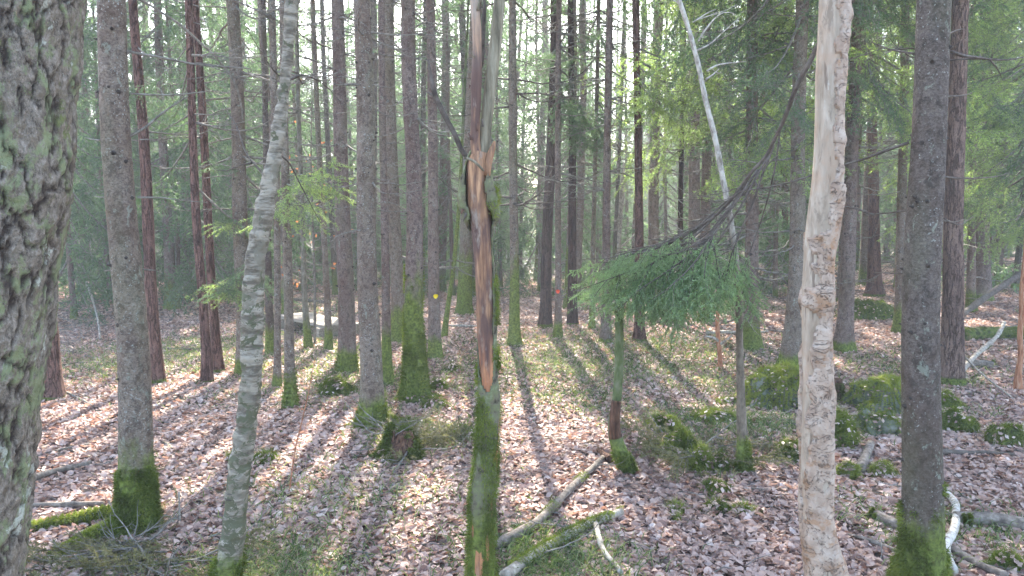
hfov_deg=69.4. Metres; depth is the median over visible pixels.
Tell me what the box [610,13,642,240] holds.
bare stem
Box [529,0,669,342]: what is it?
spruce tree
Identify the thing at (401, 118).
spruce tree
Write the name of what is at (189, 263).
bare stem
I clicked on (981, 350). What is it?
fallen branch
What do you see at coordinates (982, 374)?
fallen branch
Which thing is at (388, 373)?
spruce tree
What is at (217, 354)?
pine tree
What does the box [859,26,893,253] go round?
bare stem
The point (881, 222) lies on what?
young spruce
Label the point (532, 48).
sky
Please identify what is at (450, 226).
young spruce
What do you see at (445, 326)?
spruce tree
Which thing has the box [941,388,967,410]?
moss hummock
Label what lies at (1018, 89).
spruce tree
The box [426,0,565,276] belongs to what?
spruce tree
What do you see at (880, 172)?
spruce tree
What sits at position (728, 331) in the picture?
fallen branch
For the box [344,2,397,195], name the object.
spruce tree
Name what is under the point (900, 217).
spruce tree
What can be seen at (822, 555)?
dead tree
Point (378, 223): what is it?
spruce tree
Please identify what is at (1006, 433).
rock
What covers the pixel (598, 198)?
young spruce
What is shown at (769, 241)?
spruce tree
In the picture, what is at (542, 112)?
spruce tree
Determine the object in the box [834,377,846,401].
stump
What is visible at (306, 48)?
spruce tree
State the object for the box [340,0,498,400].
spruce tree
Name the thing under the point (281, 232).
spruce tree
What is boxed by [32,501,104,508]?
fallen branch
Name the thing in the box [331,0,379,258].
spruce tree
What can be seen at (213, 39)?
pine tree
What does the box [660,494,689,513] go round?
moss tuft
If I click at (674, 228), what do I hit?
young spruce
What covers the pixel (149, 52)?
spruce tree
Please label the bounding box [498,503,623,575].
fallen log
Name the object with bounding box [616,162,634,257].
jagged snag
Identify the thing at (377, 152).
spruce tree
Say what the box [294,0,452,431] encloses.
spruce tree
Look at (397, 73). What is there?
bare stem
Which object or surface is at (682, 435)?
moss hummock
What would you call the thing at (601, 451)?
bark slab
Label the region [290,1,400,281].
young spruce
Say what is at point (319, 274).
young spruce
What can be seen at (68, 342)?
brush heap
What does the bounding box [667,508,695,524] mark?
moss tuft
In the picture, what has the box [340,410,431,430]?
moss hummock
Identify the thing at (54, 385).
pine tree
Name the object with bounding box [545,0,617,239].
spruce tree
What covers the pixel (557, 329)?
spruce tree
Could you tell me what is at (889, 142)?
spruce tree
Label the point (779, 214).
spruce tree
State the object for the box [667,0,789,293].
young spruce
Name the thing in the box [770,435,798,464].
moss hummock
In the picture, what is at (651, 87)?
pine tree
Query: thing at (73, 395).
fallen branch
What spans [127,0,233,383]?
pine tree
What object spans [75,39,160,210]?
spruce tree
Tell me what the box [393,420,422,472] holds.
fallen branch
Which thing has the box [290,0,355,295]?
bare stem
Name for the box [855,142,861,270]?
pine tree
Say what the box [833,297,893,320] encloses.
moss hummock
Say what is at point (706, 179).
spruce tree
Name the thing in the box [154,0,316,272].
spruce tree
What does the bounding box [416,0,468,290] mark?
spruce tree
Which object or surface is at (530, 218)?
young spruce
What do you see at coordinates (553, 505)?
fallen branch
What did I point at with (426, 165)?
young spruce
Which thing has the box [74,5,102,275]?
bare stem
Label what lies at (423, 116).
bare stem
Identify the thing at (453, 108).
pine tree
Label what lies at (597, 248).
young spruce
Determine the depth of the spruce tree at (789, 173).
22.28 m
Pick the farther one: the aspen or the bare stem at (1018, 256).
the bare stem at (1018, 256)
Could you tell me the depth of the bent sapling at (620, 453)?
4.62 m
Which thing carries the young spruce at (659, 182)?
on the ground at (727, 538)
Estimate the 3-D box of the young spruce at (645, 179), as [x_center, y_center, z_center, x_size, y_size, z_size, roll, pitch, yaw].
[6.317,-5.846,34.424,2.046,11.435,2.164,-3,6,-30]
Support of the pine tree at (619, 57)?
on the ground at (727, 538)
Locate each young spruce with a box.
[58,0,164,325]
[59,0,172,305]
[90,0,250,303]
[147,0,262,316]
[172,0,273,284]
[221,0,356,292]
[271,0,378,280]
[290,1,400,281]
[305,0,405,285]
[377,6,426,263]
[389,0,459,280]
[396,0,522,298]
[397,10,459,277]
[438,1,535,280]
[452,76,509,274]
[453,4,537,286]
[482,0,601,294]
[523,130,536,269]
[527,0,626,286]
[554,8,646,275]
[582,4,643,272]
[596,1,727,284]
[622,74,674,244]
[629,54,663,263]
[629,105,673,260]
[646,26,744,263]
[659,136,687,239]
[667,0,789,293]
[668,23,738,273]
[672,29,781,266]
[710,0,815,302]
[723,1,764,259]
[789,41,865,271]
[807,24,913,270]
[860,17,995,266]
[880,18,1023,293]
[894,106,1019,258]
[965,29,1023,256]
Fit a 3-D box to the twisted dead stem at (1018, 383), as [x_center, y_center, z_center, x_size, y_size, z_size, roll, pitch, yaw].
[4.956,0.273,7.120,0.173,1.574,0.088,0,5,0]
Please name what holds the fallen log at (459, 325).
on the ground at (727, 538)
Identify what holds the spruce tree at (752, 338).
on the ground at (727, 538)
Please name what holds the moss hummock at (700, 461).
on the ground at (727, 538)
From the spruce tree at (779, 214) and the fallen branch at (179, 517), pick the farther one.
the spruce tree at (779, 214)
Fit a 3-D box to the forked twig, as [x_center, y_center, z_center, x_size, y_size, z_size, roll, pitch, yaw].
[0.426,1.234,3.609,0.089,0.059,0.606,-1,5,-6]
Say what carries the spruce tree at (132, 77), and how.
on the ground at (727, 538)
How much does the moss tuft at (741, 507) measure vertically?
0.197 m
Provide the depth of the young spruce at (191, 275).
12.78 m
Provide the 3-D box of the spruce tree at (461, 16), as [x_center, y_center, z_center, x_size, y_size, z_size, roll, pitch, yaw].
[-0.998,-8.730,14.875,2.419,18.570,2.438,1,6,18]
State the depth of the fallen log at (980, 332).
9.34 m
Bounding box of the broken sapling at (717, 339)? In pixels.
[705,307,732,367]
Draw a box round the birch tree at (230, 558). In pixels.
[204,0,339,575]
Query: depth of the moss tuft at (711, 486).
4.28 m
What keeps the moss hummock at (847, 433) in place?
on the ground at (727, 538)
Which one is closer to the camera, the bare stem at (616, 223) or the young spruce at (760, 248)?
the bare stem at (616, 223)
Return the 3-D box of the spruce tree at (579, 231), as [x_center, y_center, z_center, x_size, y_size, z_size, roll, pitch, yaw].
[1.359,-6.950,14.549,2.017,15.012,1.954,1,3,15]
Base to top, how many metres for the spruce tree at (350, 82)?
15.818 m
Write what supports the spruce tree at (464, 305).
on the ground at (727, 538)
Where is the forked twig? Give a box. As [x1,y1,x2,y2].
[588,512,623,574]
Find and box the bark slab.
[596,447,613,462]
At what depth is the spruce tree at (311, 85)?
34.75 m
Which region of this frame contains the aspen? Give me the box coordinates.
[0,0,87,575]
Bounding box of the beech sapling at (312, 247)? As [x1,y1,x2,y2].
[270,79,352,342]
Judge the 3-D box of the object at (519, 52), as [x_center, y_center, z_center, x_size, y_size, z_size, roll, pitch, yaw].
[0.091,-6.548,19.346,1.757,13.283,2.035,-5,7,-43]
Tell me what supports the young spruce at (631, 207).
on the ground at (727, 538)
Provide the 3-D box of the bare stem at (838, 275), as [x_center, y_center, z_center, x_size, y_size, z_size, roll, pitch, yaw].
[6.096,-5.673,13.486,1.839,12.393,2.014,3,7,36]
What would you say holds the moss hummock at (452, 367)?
on the ground at (727, 538)
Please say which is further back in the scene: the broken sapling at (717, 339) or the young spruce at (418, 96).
the young spruce at (418, 96)
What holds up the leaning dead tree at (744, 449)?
on the ground at (727, 538)
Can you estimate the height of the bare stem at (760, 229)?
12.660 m
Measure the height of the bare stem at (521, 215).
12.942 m
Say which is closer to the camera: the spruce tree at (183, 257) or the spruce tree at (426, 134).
the spruce tree at (183, 257)
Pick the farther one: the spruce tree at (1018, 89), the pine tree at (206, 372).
the spruce tree at (1018, 89)
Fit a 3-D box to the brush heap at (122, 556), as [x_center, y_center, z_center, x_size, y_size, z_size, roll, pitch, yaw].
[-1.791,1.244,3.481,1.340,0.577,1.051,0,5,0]
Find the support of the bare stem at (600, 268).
on the ground at (727, 538)
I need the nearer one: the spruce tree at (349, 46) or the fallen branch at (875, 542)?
the fallen branch at (875, 542)
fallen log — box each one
[293,298,331,303]
[449,324,476,326]
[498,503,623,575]
[857,440,874,472]
[865,506,896,529]
[951,545,1008,575]
[952,511,1023,530]
[965,325,1023,340]
[965,360,995,366]
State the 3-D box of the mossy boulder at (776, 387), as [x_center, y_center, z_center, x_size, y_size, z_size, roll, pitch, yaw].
[2.438,0.869,6.560,0.990,0.557,0.772,0,5,0]
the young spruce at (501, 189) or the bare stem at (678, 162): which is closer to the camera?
the bare stem at (678, 162)
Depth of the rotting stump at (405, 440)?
5.00 m
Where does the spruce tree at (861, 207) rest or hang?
on the ground at (727, 538)
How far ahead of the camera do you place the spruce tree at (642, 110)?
16.80 m
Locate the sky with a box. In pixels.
[87,0,1017,232]
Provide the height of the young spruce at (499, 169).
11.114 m
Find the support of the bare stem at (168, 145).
on the ground at (727, 538)
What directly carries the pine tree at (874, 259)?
on the ground at (727, 538)
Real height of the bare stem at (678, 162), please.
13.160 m
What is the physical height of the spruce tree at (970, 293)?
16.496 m
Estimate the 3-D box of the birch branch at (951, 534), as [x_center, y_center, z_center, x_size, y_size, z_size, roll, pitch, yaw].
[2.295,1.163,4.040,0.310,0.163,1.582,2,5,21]
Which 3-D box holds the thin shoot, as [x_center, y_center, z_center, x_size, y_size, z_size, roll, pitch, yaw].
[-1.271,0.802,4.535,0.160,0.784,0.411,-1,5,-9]
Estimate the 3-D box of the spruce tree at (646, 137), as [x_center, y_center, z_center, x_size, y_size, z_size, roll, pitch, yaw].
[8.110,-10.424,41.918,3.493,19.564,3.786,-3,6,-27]
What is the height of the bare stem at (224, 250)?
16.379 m
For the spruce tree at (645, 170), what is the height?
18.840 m
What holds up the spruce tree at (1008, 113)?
on the ground at (727, 538)
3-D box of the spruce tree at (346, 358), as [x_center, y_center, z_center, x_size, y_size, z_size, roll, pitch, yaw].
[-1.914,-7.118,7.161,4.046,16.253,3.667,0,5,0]
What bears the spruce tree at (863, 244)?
on the ground at (727, 538)
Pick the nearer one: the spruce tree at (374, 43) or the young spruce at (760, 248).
the spruce tree at (374, 43)
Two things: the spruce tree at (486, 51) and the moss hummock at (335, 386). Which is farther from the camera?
the spruce tree at (486, 51)
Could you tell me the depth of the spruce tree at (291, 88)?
22.24 m
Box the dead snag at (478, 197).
[425,0,504,575]
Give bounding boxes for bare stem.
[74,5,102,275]
[78,29,154,279]
[151,11,181,258]
[158,0,223,289]
[159,3,218,267]
[191,1,280,273]
[211,4,273,276]
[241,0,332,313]
[245,2,279,269]
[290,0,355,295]
[311,1,331,269]
[319,31,356,280]
[346,3,452,307]
[379,0,460,293]
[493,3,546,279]
[501,0,547,276]
[516,0,617,308]
[576,0,652,284]
[584,5,628,271]
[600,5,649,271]
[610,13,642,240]
[659,17,677,262]
[662,35,688,257]
[666,16,725,254]
[712,0,814,307]
[718,1,745,276]
[760,28,812,282]
[805,9,910,305]
[806,54,890,301]
[834,26,893,281]
[856,11,914,286]
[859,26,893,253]
[879,55,897,251]
[880,18,915,267]
[963,37,1022,278]
[991,37,1023,288]
[992,36,1015,275]
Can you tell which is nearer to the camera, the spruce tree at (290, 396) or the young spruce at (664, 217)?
the spruce tree at (290, 396)
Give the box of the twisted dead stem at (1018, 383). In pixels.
[1013,244,1023,390]
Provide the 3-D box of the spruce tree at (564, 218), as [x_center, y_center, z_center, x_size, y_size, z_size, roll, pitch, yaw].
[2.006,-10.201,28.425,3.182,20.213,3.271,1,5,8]
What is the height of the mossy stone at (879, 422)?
0.300 m
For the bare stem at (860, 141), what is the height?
16.671 m
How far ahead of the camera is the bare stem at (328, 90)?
28.98 m
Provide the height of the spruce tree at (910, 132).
18.627 m
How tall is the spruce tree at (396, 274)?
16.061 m
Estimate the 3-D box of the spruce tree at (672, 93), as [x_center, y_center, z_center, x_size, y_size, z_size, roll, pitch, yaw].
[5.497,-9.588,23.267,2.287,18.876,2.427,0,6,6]
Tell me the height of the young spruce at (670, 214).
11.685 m
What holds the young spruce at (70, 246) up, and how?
on the ground at (727, 538)
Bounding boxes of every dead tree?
[673,0,757,475]
[796,0,853,575]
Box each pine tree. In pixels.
[41,319,65,401]
[93,0,299,372]
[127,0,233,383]
[129,0,315,383]
[181,2,258,237]
[353,4,416,94]
[438,1,469,265]
[465,0,691,324]
[494,0,616,328]
[501,7,541,225]
[507,0,592,273]
[516,0,762,341]
[563,1,621,261]
[589,0,648,156]
[646,2,672,219]
[649,2,659,232]
[742,6,773,279]
[807,0,911,296]
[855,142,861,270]
[890,0,1023,385]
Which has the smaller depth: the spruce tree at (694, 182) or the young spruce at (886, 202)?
the spruce tree at (694, 182)
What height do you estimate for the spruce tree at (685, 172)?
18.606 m
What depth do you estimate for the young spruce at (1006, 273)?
14.13 m
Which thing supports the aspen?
on the ground at (727, 538)
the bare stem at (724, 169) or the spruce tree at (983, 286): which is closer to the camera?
the spruce tree at (983, 286)
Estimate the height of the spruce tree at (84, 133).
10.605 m
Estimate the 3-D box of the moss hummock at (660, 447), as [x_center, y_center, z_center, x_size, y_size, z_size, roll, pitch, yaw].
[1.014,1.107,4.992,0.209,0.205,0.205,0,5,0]
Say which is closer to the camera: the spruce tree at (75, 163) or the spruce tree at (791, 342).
the spruce tree at (791, 342)
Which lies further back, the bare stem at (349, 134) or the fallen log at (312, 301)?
the bare stem at (349, 134)
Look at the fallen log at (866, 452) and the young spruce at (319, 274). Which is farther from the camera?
the young spruce at (319, 274)
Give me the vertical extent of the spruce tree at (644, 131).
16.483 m
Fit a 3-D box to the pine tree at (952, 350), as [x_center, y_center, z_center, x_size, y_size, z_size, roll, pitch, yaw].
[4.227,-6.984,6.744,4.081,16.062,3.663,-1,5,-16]
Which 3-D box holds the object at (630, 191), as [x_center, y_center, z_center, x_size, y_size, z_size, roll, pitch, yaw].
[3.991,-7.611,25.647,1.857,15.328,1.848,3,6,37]
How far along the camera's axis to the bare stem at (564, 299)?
13.63 m
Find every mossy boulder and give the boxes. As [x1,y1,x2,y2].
[735,357,799,412]
[841,369,900,415]
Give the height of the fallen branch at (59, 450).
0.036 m
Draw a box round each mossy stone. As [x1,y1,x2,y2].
[836,457,864,480]
[851,405,900,436]
[866,459,899,477]
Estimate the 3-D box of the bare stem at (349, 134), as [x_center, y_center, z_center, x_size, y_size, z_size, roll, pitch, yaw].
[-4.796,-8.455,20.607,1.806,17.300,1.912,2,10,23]
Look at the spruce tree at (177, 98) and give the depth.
31.64 m
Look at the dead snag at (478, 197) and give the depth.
2.96 m
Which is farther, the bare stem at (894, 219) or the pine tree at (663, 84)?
the pine tree at (663, 84)
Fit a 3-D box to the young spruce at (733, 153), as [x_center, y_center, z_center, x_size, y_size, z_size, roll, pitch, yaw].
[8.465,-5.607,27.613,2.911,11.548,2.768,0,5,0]
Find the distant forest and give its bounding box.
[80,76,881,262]
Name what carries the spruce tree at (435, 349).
on the ground at (727, 538)
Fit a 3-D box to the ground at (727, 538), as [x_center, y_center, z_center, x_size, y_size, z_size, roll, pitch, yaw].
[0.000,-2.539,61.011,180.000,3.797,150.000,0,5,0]
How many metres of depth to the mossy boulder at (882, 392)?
6.43 m
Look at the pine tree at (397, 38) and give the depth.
34.43 m
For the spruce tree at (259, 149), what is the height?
16.369 m
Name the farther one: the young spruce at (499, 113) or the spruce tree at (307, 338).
the young spruce at (499, 113)
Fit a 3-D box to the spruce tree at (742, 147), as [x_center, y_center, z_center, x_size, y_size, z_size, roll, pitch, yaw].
[6.681,-8.916,20.990,3.943,17.988,3.414,-2,6,-28]
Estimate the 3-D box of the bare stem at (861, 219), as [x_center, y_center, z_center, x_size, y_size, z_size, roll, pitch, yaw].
[7.932,-6.191,16.757,1.952,13.522,1.809,-1,6,-16]
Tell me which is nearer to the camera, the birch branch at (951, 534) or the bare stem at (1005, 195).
the birch branch at (951, 534)
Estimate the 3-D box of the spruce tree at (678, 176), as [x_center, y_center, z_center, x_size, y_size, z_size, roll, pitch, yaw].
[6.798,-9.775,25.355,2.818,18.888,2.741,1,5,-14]
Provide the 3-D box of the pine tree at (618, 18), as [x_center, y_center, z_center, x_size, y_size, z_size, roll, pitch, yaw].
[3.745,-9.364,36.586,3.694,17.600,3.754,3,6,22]
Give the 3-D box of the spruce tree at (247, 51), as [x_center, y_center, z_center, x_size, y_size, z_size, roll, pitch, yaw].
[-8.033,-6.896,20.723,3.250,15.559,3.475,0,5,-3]
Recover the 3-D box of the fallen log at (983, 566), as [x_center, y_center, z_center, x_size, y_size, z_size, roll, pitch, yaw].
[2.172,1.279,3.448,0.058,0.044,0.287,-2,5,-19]
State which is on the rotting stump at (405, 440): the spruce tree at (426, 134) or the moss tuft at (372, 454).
the moss tuft at (372, 454)
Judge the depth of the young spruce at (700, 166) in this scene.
21.08 m
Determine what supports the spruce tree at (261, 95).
on the ground at (727, 538)
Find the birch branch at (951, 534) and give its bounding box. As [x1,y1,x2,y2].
[898,474,959,574]
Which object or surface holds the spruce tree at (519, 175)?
on the ground at (727, 538)
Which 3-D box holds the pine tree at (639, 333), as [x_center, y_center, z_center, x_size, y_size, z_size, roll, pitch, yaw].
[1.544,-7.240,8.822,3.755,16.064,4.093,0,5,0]
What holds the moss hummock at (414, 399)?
on the ground at (727, 538)
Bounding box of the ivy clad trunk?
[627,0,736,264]
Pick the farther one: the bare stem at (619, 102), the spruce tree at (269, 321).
the bare stem at (619, 102)
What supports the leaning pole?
on the ground at (727, 538)
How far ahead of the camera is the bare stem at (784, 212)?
17.17 m
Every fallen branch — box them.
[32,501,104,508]
[36,458,117,480]
[37,443,90,455]
[62,354,116,366]
[66,391,93,405]
[85,281,109,339]
[164,343,200,349]
[178,491,180,521]
[390,546,409,554]
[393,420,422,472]
[494,455,628,549]
[706,327,768,334]
[848,533,897,550]
[943,426,1013,455]
[965,321,1023,370]
[965,343,1013,398]
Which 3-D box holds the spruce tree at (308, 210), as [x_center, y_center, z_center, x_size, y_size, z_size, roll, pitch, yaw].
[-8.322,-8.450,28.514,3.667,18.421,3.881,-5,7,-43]
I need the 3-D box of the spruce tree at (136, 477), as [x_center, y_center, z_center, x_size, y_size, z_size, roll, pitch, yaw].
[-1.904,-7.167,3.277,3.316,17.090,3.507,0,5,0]
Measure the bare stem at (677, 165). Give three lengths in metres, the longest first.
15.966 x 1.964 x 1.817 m
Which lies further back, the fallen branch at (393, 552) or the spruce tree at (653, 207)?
the spruce tree at (653, 207)
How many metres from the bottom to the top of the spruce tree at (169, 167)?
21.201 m
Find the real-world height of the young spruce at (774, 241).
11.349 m
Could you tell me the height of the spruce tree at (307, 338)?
11.810 m
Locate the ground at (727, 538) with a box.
[25,248,1023,575]
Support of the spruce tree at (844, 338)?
on the ground at (727, 538)
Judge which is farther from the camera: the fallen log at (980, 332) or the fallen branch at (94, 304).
the fallen branch at (94, 304)
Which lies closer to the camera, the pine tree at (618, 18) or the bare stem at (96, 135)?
the bare stem at (96, 135)
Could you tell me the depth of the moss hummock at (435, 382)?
6.96 m
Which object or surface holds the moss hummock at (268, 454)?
on the ground at (727, 538)
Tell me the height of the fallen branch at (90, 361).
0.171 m
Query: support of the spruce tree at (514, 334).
on the ground at (727, 538)
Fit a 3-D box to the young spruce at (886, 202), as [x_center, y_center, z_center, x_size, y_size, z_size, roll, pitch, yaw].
[10.151,-5.248,20.585,3.153,11.607,3.546,5,7,42]
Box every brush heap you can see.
[24,492,278,575]
[57,297,115,360]
[340,394,474,464]
[620,400,798,482]
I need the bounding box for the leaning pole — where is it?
[964,270,1020,316]
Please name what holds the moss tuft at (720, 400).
on the ground at (727, 538)
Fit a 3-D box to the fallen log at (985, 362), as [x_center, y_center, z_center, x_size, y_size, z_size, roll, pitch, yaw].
[5.031,0.822,8.005,0.404,0.120,0.121,0,5,0]
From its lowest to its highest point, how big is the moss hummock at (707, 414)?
0.244 m
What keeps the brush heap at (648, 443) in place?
on the ground at (727, 538)
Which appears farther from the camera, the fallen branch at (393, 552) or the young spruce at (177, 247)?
the young spruce at (177, 247)
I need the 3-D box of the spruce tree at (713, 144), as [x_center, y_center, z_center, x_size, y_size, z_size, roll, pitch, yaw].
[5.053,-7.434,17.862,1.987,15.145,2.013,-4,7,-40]
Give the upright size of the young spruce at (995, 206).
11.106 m
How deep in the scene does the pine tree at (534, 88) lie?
31.43 m
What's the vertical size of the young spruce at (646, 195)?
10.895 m
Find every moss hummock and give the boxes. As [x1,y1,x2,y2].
[252,445,284,464]
[313,372,359,396]
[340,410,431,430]
[387,390,446,404]
[418,394,450,409]
[429,373,452,390]
[441,358,464,372]
[446,420,474,441]
[654,420,701,462]
[655,438,666,457]
[680,438,718,473]
[684,404,736,425]
[709,447,737,473]
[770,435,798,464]
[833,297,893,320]
[835,401,864,449]
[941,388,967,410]
[942,401,982,432]
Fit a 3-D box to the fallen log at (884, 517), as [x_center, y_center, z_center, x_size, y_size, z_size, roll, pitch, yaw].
[1.974,1.217,3.912,0.111,0.090,0.189,-2,5,-19]
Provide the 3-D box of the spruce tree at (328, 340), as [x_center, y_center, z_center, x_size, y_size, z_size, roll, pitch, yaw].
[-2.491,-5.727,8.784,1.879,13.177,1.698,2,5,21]
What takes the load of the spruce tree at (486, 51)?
on the ground at (727, 538)
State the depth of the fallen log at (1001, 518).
3.89 m
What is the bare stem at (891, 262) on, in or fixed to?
on the ground at (727, 538)
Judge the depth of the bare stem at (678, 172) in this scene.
19.20 m
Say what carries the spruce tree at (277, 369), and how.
on the ground at (727, 538)
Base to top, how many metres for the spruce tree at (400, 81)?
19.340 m
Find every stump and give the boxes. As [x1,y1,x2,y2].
[372,421,428,462]
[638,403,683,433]
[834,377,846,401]
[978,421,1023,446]
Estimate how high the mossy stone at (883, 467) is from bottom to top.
0.217 m
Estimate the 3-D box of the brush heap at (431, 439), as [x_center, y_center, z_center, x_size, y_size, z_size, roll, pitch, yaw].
[-0.767,1.070,5.202,1.052,0.567,0.939,0,5,0]
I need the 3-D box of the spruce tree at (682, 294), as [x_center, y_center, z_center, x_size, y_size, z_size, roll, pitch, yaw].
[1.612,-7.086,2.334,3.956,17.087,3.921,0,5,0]
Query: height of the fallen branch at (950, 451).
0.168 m
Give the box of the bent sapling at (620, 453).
[567,264,647,474]
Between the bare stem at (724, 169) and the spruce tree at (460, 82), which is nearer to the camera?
the bare stem at (724, 169)
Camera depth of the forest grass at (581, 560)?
5.88 m
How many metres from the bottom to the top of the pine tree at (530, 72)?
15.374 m
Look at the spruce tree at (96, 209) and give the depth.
13.95 m
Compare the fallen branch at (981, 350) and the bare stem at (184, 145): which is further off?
the bare stem at (184, 145)
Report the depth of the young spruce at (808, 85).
19.80 m
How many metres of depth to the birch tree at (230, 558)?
3.04 m
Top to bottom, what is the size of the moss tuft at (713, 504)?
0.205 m
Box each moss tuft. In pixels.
[222,448,231,462]
[365,447,392,461]
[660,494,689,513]
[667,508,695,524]
[696,492,732,514]
[697,474,736,497]
[714,393,746,404]
[727,495,767,515]
[981,541,1023,574]
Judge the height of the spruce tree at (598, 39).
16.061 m
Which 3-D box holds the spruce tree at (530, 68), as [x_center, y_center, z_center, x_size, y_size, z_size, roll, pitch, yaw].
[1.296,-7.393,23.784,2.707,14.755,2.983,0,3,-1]
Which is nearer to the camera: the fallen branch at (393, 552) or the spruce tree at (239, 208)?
the fallen branch at (393, 552)
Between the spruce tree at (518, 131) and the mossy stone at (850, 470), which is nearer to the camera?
the mossy stone at (850, 470)
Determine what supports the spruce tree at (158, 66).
on the ground at (727, 538)
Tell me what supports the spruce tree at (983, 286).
on the ground at (727, 538)
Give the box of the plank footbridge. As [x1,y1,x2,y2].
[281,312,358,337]
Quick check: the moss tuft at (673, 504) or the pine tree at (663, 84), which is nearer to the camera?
the moss tuft at (673, 504)
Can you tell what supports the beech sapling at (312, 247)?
on the ground at (727, 538)
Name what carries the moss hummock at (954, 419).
on the ground at (727, 538)
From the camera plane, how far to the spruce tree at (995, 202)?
20.99 m
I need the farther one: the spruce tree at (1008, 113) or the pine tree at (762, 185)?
the pine tree at (762, 185)
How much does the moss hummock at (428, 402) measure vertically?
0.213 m
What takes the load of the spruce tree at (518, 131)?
on the ground at (727, 538)
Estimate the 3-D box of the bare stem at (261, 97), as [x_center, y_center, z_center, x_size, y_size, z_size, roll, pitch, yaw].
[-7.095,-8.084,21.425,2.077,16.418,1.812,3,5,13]
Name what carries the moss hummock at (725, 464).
on the ground at (727, 538)
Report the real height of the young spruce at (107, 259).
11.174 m
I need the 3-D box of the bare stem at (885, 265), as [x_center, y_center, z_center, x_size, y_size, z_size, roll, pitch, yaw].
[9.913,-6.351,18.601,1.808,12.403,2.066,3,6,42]
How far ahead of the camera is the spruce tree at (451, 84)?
22.10 m
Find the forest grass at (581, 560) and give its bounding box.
[53,254,1023,575]
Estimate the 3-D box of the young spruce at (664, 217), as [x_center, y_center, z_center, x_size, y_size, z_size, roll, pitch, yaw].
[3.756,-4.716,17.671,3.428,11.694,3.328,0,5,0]
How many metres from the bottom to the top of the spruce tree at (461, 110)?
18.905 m
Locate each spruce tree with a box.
[29,0,269,562]
[58,0,227,308]
[59,0,178,295]
[59,8,103,273]
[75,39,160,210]
[81,0,256,309]
[94,0,273,293]
[96,1,180,267]
[128,2,177,155]
[129,11,178,251]
[133,0,353,374]
[133,17,200,276]
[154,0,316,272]
[172,0,280,271]
[181,0,315,271]
[182,0,296,239]
[195,0,310,353]
[222,0,356,407]
[230,21,356,347]
[233,4,356,280]
[234,0,354,387]
[242,0,393,349]
[244,0,313,220]
[252,0,421,373]
[272,60,323,274]
[291,15,333,209]
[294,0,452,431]
[305,0,427,222]
[310,0,405,385]
[321,0,401,205]
[329,10,427,277]
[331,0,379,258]
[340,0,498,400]
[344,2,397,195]
[349,0,489,358]
[353,0,474,342]
[355,22,402,246]
[378,2,427,242]
[394,0,468,204]
[396,0,506,336]
[397,10,460,273]
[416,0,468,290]
[417,0,527,295]
[422,0,531,314]
[424,0,601,346]
[426,0,508,212]
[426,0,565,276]
[450,0,517,173]
[450,0,526,191]
[460,13,536,245]
[500,31,536,242]
[504,0,632,337]
[505,0,565,280]
[516,0,590,186]
[516,0,701,328]
[523,2,594,270]
[527,0,628,300]
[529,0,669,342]
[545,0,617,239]
[568,0,1023,575]
[582,0,815,321]
[601,0,677,280]
[613,0,720,302]
[617,0,910,353]
[620,84,669,227]
[621,29,675,246]
[624,27,663,243]
[640,9,742,280]
[650,0,915,367]
[660,7,686,226]
[660,8,700,270]
[667,28,733,217]
[683,9,744,279]
[685,8,808,270]
[719,0,1016,353]
[738,96,789,257]
[741,1,813,277]
[759,19,860,262]
[762,5,885,213]
[771,0,1023,332]
[805,49,897,254]
[838,137,885,248]
[846,0,1023,312]
[856,12,914,285]
[862,20,911,177]
[877,1,1023,286]
[879,11,915,260]
[887,2,1014,273]
[908,0,1023,269]
[912,0,1023,300]
[992,38,1021,254]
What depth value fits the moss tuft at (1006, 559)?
3.43 m
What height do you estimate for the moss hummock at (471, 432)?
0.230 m
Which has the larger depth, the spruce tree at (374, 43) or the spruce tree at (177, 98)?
the spruce tree at (177, 98)
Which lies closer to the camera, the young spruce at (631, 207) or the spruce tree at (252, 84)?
the spruce tree at (252, 84)
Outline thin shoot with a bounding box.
[288,358,314,491]
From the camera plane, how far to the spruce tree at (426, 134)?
26.72 m
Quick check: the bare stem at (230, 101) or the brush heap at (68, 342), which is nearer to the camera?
the brush heap at (68, 342)
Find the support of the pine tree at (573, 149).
on the ground at (727, 538)
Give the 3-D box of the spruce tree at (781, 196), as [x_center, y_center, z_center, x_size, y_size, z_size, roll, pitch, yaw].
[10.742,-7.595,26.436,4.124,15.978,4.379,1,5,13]
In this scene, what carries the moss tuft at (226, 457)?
on the ground at (727, 538)
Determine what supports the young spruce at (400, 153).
on the ground at (727, 538)
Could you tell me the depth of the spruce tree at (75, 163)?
26.00 m

